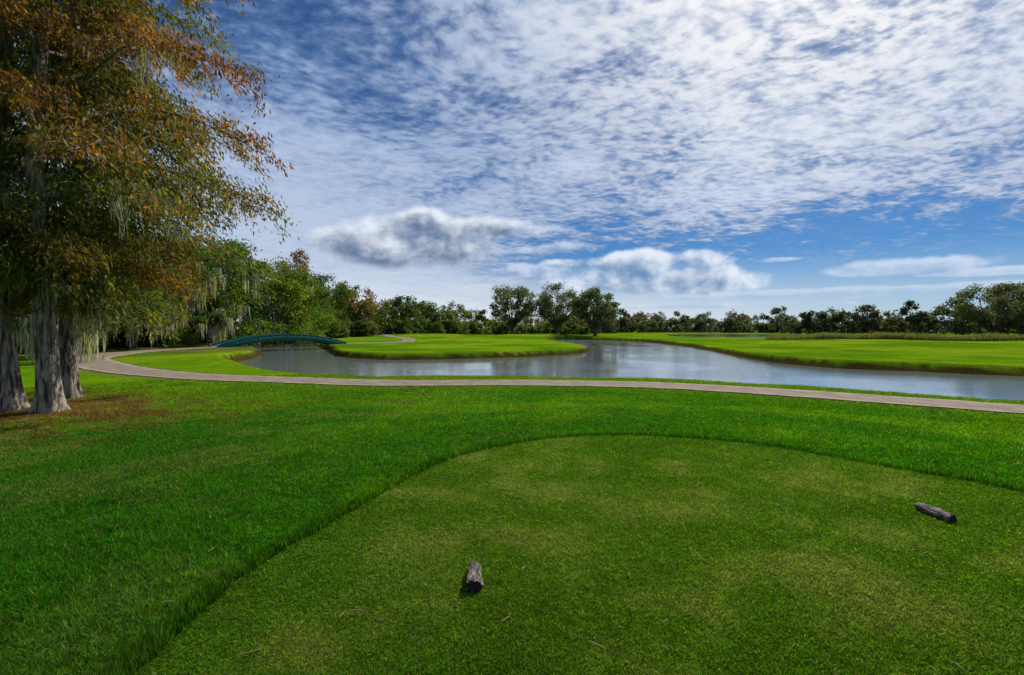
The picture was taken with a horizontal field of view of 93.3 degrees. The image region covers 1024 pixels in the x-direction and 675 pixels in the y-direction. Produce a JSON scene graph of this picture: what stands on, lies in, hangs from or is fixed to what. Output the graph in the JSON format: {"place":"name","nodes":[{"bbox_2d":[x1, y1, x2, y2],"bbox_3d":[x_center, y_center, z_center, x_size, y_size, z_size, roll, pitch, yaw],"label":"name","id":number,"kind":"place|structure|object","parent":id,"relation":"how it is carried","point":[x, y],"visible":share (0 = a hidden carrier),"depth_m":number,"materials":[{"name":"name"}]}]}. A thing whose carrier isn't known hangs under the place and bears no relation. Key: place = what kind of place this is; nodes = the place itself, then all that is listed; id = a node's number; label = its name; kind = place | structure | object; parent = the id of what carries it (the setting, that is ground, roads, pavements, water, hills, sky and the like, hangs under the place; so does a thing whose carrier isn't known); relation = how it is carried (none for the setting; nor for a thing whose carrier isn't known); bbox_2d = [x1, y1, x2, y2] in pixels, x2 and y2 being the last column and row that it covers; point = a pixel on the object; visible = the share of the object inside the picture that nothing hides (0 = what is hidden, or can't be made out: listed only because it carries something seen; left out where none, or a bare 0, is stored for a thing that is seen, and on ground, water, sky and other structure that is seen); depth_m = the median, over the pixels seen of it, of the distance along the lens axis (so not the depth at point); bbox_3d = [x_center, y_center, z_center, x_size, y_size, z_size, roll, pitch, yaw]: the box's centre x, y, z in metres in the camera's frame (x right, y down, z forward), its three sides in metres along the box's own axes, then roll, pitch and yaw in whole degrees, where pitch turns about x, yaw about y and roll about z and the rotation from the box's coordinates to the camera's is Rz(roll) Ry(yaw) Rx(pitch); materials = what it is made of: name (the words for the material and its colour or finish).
{"place":"outdoors","nodes":[
{"label":"outdoors","id":0,"kind":"place"},
{"bbox_2d":[346,335,414,343],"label":"cart path","id":1,"kind":"structure","parent":0,"point":[406,339],"depth_m":98.38,"materials":[{"name":"concrete"}]},
{"bbox_2d":[0,330,1023,674],"bbox_3d":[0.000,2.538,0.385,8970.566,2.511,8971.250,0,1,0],"label":"ground","id":2,"kind":"structure","parent":0,"point":[990,358],"depth_m":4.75,"materials":[{"name":"green plant"}]},
{"bbox_2d":[14,220,123,363],"bbox_3d":[-34.208,-2.850,34.967,10.746,12.362,9.965,0,1,0],"label":"live oak tree","id":3,"kind":"object","parent":2,"relation":"on","point":[26,339],"visible":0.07,"depth_m":33.32,"materials":[{"name":"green plant"}]},
{"bbox_2d":[15,274,127,356],"bbox_3d":[-39.158,-3.977,40.948,10.824,13.477,10.787,0,1,0],"label":"live oak tree","id":4,"kind":"object","parent":2,"relation":"on","point":[82,335],"depth_m":40.08,"materials":[{"name":"green plant"}]},
{"bbox_2d":[18,258,142,349],"bbox_3d":[-45.714,-3.877,49.877,12.618,15.925,12.706,0,1,0],"label":"live oak tree","id":5,"kind":"object","parent":2,"relation":"on","point":[128,317],"visible":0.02,"depth_m":52.41,"materials":[{"name":"green plant"}]},
{"bbox_2d":[0,0,200,410],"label":"bald cypress tree","id":6,"kind":"object","parent":2,"relation":"on","point":[13,396],"visible":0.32,"depth_m":13.78,"materials":[{"name":"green plant"}]},
{"bbox_2d":[0,0,277,398],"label":"bald cypress tree","id":7,"kind":"object","parent":2,"relation":"on","point":[67,344],"visible":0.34,"depth_m":16.08,"materials":[{"name":"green plant"}]},
{"bbox_2d":[110,235,180,346],"bbox_3d":[-51.095,-6.483,61.588,14.447,15.635,16.005,0,1,0],"label":"live oak tree","id":8,"kind":"object","parent":2,"relation":"on","point":[115,339],"visible":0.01,"depth_m":61.79,"materials":[{"name":"green plant"}]},
{"bbox_2d":[0,0,299,413],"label":"bald cypress tree","id":9,"kind":"object","parent":2,"relation":"on","point":[39,142],"visible":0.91,"depth_m":13.19,"materials":[{"name":"brown plant"}]},
{"bbox_2d":[106,230,194,349],"bbox_3d":[-44.910,-5.496,56.983,14.207,14.788,14.530,0,1,0],"label":"live oak tree","id":10,"kind":"object","parent":2,"relation":"on","point":[130,346],"visible":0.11,"depth_m":57.22,"materials":[{"name":"green plant"}]},
{"bbox_2d":[17,296,347,352],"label":"shrubs","id":11,"kind":"object","parent":2,"relation":"on","point":[189,340],"visible":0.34,"depth_m":75.27,"materials":[{"name":"green plant"}]},
{"bbox_2d":[141,230,230,343],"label":"live oak tree","id":12,"kind":"object","parent":2,"relation":"on","point":[206,254],"visible":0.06,"depth_m":72.04,"materials":[{"name":"green plant"}]},
{"bbox_2d":[134,246,239,346],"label":"live oak tree","id":13,"kind":"object","parent":2,"relation":"on","point":[201,317],"visible":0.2,"depth_m":66.00,"materials":[{"name":"green plant"}]},
{"bbox_2d":[186,257,264,326],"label":"live oak tree","id":14,"kind":"object","parent":2,"relation":"on","point":[242,287],"visible":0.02,"depth_m":88.10,"materials":[{"name":"green plant"}]},
{"bbox_2d":[196,236,273,344],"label":"live oak tree","id":15,"kind":"object","parent":2,"relation":"on","point":[247,307],"visible":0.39,"depth_m":75.20,"materials":[{"name":"green plant"}]},
{"bbox_2d":[235,252,320,345],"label":"live oak tree","id":16,"kind":"object","parent":2,"relation":"on","point":[295,286],"visible":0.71,"depth_m":85.51,"materials":[{"name":"green plant"}]},
{"bbox_2d":[209,334,346,346],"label":"arched footbridge","id":17,"kind":"object","parent":2,"relation":"on","point":[239,341],"visible":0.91,"depth_m":65.26,"materials":[{"name":"teal wood"}]},
{"bbox_2d":[264,258,291,328],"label":"bald cypress tree","id":18,"kind":"object","parent":2,"relation":"on","point":[282,271],"visible":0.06,"depth_m":111.16,"materials":[{"name":"green plant"}]},
{"bbox_2d":[257,266,330,343],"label":"live oak tree","id":19,"kind":"object","parent":2,"relation":"on","point":[311,299],"visible":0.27,"depth_m":96.97,"materials":[{"name":"green plant"}]},
{"bbox_2d":[282,248,316,323],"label":"bald cypress tree","id":20,"kind":"object","parent":2,"relation":"on","point":[299,260],"visible":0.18,"depth_m":105.42,"materials":[{"name":"brown plant"}]},
{"bbox_2d":[303,272,351,336],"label":"live oak tree","id":21,"kind":"object","parent":2,"relation":"on","point":[340,303],"visible":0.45,"depth_m":111.36,"materials":[{"name":"green plant"}]},
{"bbox_2d":[228,278,589,337],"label":"distant treeline","id":22,"kind":"object","parent":2,"relation":"on","point":[384,318],"visible":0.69,"depth_m":169.75,"materials":[{"name":"green plant"}]},
{"bbox_2d":[465,561,483,592],"bbox_3d":[-0.250,1.599,3.254,0.120,0.083,0.281,0,1,-3],"label":"log tee marker","id":23,"kind":"object","parent":2,"relation":"on","point":[474,583],"visible":1,"depth_m":3.15,"materials":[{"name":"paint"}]},
{"bbox_2d":[489,284,540,333],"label":"live oak tree","id":24,"kind":"object","parent":2,"relation":"on","point":[526,309],"visible":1,"depth_m":163.06,"materials":[{"name":"green plant"}]},
{"bbox_2d":[66,422,964,670],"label":"fallen twigs","id":25,"kind":"object","parent":2,"relation":"on","point":[524,566],"visible":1,"depth_m":3.15,"materials":[{"name":"brown wood"}]},
{"bbox_2d":[532,281,578,333],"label":"live oak tree","id":26,"kind":"object","parent":2,"relation":"on","point":[557,318],"visible":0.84,"depth_m":164.22,"materials":[{"name":"green plant"}]},
{"bbox_2d":[569,286,620,335],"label":"live oak tree","id":27,"kind":"object","parent":2,"relation":"on","point":[583,303],"visible":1,"depth_m":151.66,"materials":[{"name":"green plant"}]},
{"bbox_2d":[551,297,1023,334],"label":"distant treeline","id":28,"kind":"object","parent":2,"relation":"on","point":[920,322],"visible":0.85,"depth_m":260.58,"materials":[{"name":"green plant"}]},
{"bbox_2d":[764,331,1023,340],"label":"reeds","id":29,"kind":"object","parent":2,"relation":"on","point":[942,337],"visible":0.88,"depth_m":98.44,"materials":[{"name":"green plant"}]},
{"bbox_2d":[914,502,957,522],"bbox_3d":[3.856,1.585,4.413,0.098,0.073,0.351,0,1,-5],"label":"log tee marker","id":30,"kind":"object","parent":2,"relation":"on","point":[938,513],"visible":1,"depth_m":4.37,"materials":[{"name":"paint"}]},
{"bbox_2d":[947,282,1023,334],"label":"live oak tree","id":31,"kind":"object","parent":2,"relation":"on","point":[993,323],"visible":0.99,"depth_m":109.14,"materials":[{"name":"green plant"}]},
{"bbox_2d":[976,281,1023,336],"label":"live oak tree","id":32,"kind":"object","parent":2,"relation":"on","point":[1019,329],"visible":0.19,"depth_m":116.81,"materials":[{"name":"green plant"}]},
{"bbox_2d":[11,0,1023,329],"label":"sky","id":33,"kind":"structure","parent":0,"point":[692,158],"materials":[{"name":"blue"}]},
{"bbox_2d":[78,347,1023,413],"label":"cart path","id":34,"kind":"structure","parent":0,"point":[107,365],"depth_m":20.21,"materials":[{"name":"concrete"}]},
{"bbox_2d":[238,339,1023,400],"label":"pond water","id":35,"kind":"structure","parent":0,"point":[614,358],"depth_m":34.90,"materials":[{"name":"grey liquid"}]},
{"bbox_2d":[669,334,862,336],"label":"pond water","id":36,"kind":"structure","parent":0,"point":[722,335],"depth_m":193.86,"materials":[{"name":"grey liquid"}]}
]}

